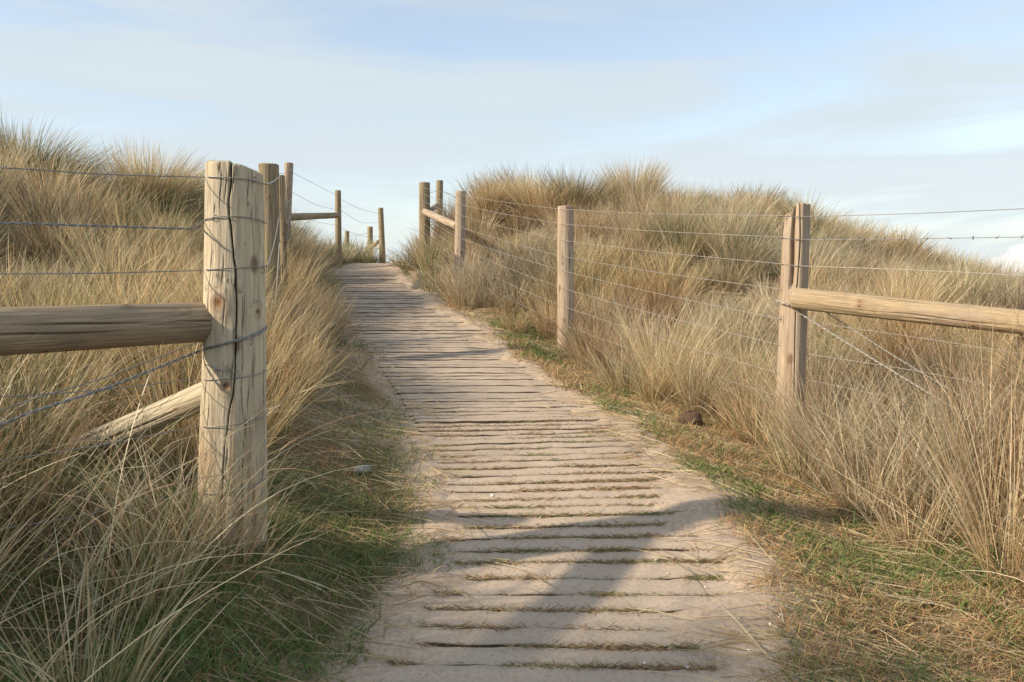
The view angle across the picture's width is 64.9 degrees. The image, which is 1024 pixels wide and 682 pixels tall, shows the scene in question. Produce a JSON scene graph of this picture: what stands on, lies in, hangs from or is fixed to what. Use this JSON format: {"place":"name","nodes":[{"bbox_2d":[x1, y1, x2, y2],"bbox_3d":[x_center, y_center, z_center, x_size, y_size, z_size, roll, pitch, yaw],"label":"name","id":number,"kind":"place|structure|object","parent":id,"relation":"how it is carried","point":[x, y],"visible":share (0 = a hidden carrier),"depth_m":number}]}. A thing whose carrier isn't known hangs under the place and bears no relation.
{"place":"outdoors","nodes":[
{"label":"outdoors","id":0,"kind":"place"},
{"bbox_2d":[0,189,1023,681],"bbox_3d":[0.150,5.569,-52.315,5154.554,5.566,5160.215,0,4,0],"label":"ground","id":1,"kind":"structure","parent":0,"point":[682,501],"depth_m":3.09},
{"bbox_2d":[0,99,134,201],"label":"grass tussock","id":2,"kind":"object","parent":1,"relation":"on","point":[59,158],"depth_m":8.21},
{"bbox_2d":[74,132,216,219],"bbox_3d":[-3.858,-1.654,8.832,2.079,1.328,2.135,0,4,0],"label":"grass tussock","id":3,"kind":"object","parent":1,"relation":"on","point":[169,181],"depth_m":8.55},
{"bbox_2d":[0,160,385,546],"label":"post and wire fence","id":4,"kind":"object","parent":1,"relation":"on","point":[246,221],"visible":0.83,"depth_m":2.72},
{"bbox_2d":[0,118,393,681],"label":"marram grass","id":5,"kind":"structure","parent":1,"relation":"on","point":[306,323],"depth_m":3.83},
{"bbox_2d":[71,428,361,619],"bbox_3d":[-0.940,0.582,2.634,0.936,0.606,1.003,0,4,0],"label":"grass tussock","id":6,"kind":"object","parent":1,"relation":"on","point":[248,533],"depth_m":2.66},
{"bbox_2d":[345,226,378,257],"bbox_3d":[-3.127,-1.930,17.485,0.408,1.153,3.319,-2,5,-23],"label":"post and wire fence","id":7,"kind":"object","parent":1,"relation":"on","point":[369,230],"visible":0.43,"depth_m":17.83},
{"bbox_2d":[354,465,370,474],"bbox_3d":[-0.726,0.627,3.910,0.087,0.053,0.071,-3,5,-33],"label":"stone","id":8,"kind":"object","parent":1,"relation":"on","point":[362,468],"visible":0.8,"depth_m":3.88},
{"bbox_2d":[348,247,390,262],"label":"grass tussock","id":9,"kind":"object","parent":1,"relation":"on","point":[354,260],"depth_m":15.02},
{"bbox_2d":[380,246,415,270],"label":"grass tussock","id":10,"kind":"object","parent":1,"relation":"on","point":[400,262],"depth_m":13.13},
{"bbox_2d":[448,170,535,222],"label":"grass tussock","id":11,"kind":"object","parent":1,"relation":"on","point":[488,194],"depth_m":12.22},
{"bbox_2d":[0,194,1023,681],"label":"turf grass","id":12,"kind":"structure","parent":1,"relation":"on","point":[560,362],"depth_m":2.95},
{"bbox_2d":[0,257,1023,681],"bbox_3d":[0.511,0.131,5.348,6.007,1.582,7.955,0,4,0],"label":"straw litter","id":13,"kind":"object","parent":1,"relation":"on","point":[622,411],"visible":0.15,"depth_m":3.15},
{"bbox_2d":[485,166,594,227],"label":"grass tussock","id":14,"kind":"object","parent":1,"relation":"on","point":[526,195],"depth_m":11.93},
{"bbox_2d":[505,163,640,223],"bbox_3d":[0.986,-2.088,12.067,2.334,1.392,2.209,0,4,0],"label":"grass tussock","id":15,"kind":"object","parent":1,"relation":"on","point":[587,192],"depth_m":11.78},
{"bbox_2d":[350,395,806,681],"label":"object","id":16,"kind":"structure","parent":1,"relation":"on","point":[627,667],"depth_m":3.18},
{"bbox_2d":[565,334,690,394],"bbox_3d":[0.836,0.179,5.936,1.083,0.600,1.097,-3,6,-36],"label":"grass tussock","id":17,"kind":"object","parent":1,"relation":"on","point":[616,375],"depth_m":5.87},
{"bbox_2d":[583,153,694,216],"bbox_3d":[1.839,-2.281,12.304,2.169,1.285,2.349,0,4,0],"label":"grass tussock","id":18,"kind":"object","parent":1,"relation":"on","point":[640,180],"depth_m":12.02},
{"bbox_2d":[677,410,702,426],"bbox_3d":[1.091,0.490,4.949,0.161,0.126,0.120,-1,5,-9],"label":"earth clod","id":19,"kind":"object","parent":1,"relation":"on","point":[686,417],"visible":0.73,"depth_m":4.92},
{"bbox_2d":[660,180,729,206],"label":"grass tussock","id":20,"kind":"object","parent":1,"relation":"on","point":[697,195],"depth_m":12.46},
{"bbox_2d":[383,159,1023,667],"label":"marram grass","id":21,"kind":"structure","parent":1,"relation":"on","point":[681,219],"depth_m":6.46},
{"bbox_2d":[419,180,1023,448],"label":"post and wire fence","id":22,"kind":"object","parent":1,"relation":"on","point":[799,300],"visible":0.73,"depth_m":4.63},
{"bbox_2d":[687,187,774,212],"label":"grass tussock","id":23,"kind":"object","parent":1,"relation":"on","point":[751,201],"depth_m":12.44},
{"bbox_2d":[727,387,893,496],"bbox_3d":[1.519,0.545,4.197,0.918,0.576,1.049,0,4,0],"label":"grass tussock","id":24,"kind":"object","parent":1,"relation":"on","point":[790,465],"depth_m":4.17},
{"bbox_2d":[767,193,885,260],"bbox_3d":[4.698,-1.614,12.071,2.055,1.420,2.020,0,4,0],"label":"grass tussock","id":25,"kind":"object","parent":1,"relation":"on","point":[834,226],"depth_m":11.92},
{"bbox_2d":[735,378,1016,538],"bbox_3d":[1.614,0.524,3.819,1.298,0.750,1.304,0,4,0],"label":"grass tussock","id":26,"kind":"object","parent":1,"relation":"on","point":[848,490],"depth_m":3.77},
{"bbox_2d":[881,236,969,273],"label":"grass tussock","id":27,"kind":"object","parent":1,"relation":"on","point":[929,255],"depth_m":13.49},
{"bbox_2d":[0,0,1023,278],"label":"sky","id":28,"kind":"structure","parent":0,"point":[896,107]},
{"bbox_2d":[331,275,736,681],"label":"path","id":29,"kind":"structure","parent":0,"point":[436,354],"depth_m":3.35}
]}

